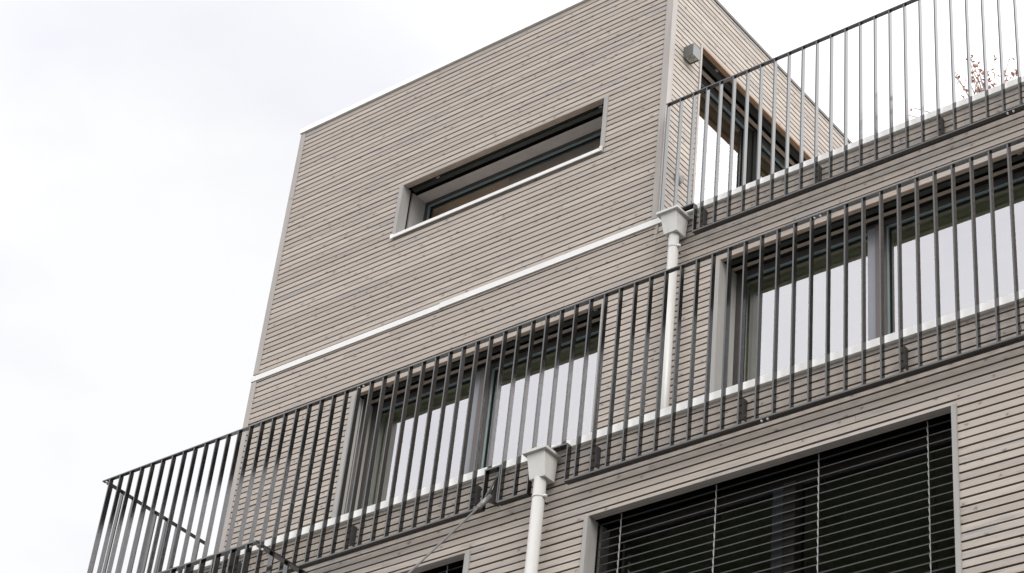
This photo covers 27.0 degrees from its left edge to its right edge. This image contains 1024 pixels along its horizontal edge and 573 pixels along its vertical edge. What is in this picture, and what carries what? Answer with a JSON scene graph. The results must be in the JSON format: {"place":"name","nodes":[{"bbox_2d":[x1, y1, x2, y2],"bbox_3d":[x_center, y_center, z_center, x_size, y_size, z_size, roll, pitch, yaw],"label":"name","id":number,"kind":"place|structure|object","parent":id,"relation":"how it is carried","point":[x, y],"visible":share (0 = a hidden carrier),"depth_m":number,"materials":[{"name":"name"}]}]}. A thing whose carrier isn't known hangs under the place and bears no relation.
{"place":"outdoors","nodes":[
{"label":"outdoors","id":0,"kind":"place"},
{"bbox_2d":[0,0,1023,572],"label":"sky","id":1,"kind":"structure","parent":0,"point":[149,148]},
{"label":"ground","id":2,"kind":"structure","parent":0,"visible":0},
{"bbox_2d":[176,0,1023,572],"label":"apartment building","id":3,"kind":"structure","parent":2,"relation":"on","point":[506,180],"depth_m":17.00,"materials":[{"name":"beige wood"}]},
{"bbox_2d":[158,540,307,572],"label":"balcony railing","id":4,"kind":"object","parent":3,"relation":"on","point":[216,557],"visible":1,"depth_m":12.88,"materials":[{"name":"metal"}]},
{"bbox_2d":[399,551,474,572],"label":"window","id":5,"kind":"structure","parent":3,"relation":"in","point":[461,564],"depth_m":14.94,"materials":[{"name":"grey metal"}]},
{"bbox_2d":[408,473,508,572],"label":"tension rod","id":6,"kind":"object","parent":3,"relation":"attached to","point":[490,495],"visible":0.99,"depth_m":14.62,"materials":[{"name":"metal"}]},
{"bbox_2d":[331,301,606,518],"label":"window","id":7,"kind":"structure","parent":3,"relation":"in","point":[588,415],"depth_m":18.25,"materials":[{"name":"white glass"}]},
{"bbox_2d":[390,95,609,239],"bbox_3d":[0.213,-0.822,19.233,2.393,0.788,1.139,-21,-44,33],"label":"window","id":8,"kind":"structure","parent":3,"relation":"in","point":[453,188],"depth_m":19.25,"materials":[{"name":"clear glass"}]},
{"bbox_2d":[522,444,560,572],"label":"downpipe","id":9,"kind":"object","parent":3,"relation":"attached to","point":[542,460],"visible":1,"depth_m":14.41,"materials":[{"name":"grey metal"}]},
{"bbox_2d":[87,136,1023,572],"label":"terrace railing","id":10,"kind":"object","parent":3,"relation":"attached to","point":[351,536],"visible":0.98,"depth_m":14.92,"materials":[{"name":"metal"}]},
{"bbox_2d":[656,204,690,408],"bbox_3d":[1.151,0.610,15.996,0.205,2.898,0.228,-21,-44,33],"label":"downpipe","id":11,"kind":"object","parent":3,"relation":"attached to","point":[675,219],"visible":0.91,"depth_m":16.50,"materials":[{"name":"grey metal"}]},
{"bbox_2d":[674,174,683,183],"bbox_3d":[1.391,-0.890,17.571,0.054,0.092,0.092,-21,-44,33],"label":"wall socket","id":12,"kind":"object","parent":3,"relation":"attached to","point":[681,178],"depth_m":17.56,"materials":[{"name":"plastic"}]},
{"bbox_2d":[683,43,699,64],"bbox_3d":[1.553,-2.007,18.379,0.100,0.127,0.102,-21,-44,33],"label":"wall lamp","id":13,"kind":"object","parent":3,"relation":"attached to","point":[691,54],"visible":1,"depth_m":18.35,"materials":[{"name":"grey metal"}]},
{"bbox_2d":[579,403,964,572],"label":"window","id":14,"kind":"structure","parent":3,"relation":"in","point":[895,509],"depth_m":13.71,"materials":[{"name":"grey metal"}]},
{"bbox_2d":[658,0,1023,234],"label":"terrace railing","id":15,"kind":"object","parent":3,"relation":"attached to","point":[817,184],"visible":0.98,"depth_m":16.35,"materials":[{"name":"metal"}]},
{"bbox_2d":[709,147,1023,392],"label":"window","id":16,"kind":"structure","parent":3,"relation":"in","point":[1005,279],"depth_m":16.19,"materials":[{"name":"white glass"}]},
{"bbox_2d":[909,54,1016,118],"bbox_3d":[3.512,-1.254,16.502,0.951,1.267,0.440,-21,-44,33],"label":"shrub","id":17,"kind":"object","parent":3,"relation":"on","point":[981,89],"visible":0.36,"depth_m":16.60,"materials":[{"name":"brown plant"}]}
]}

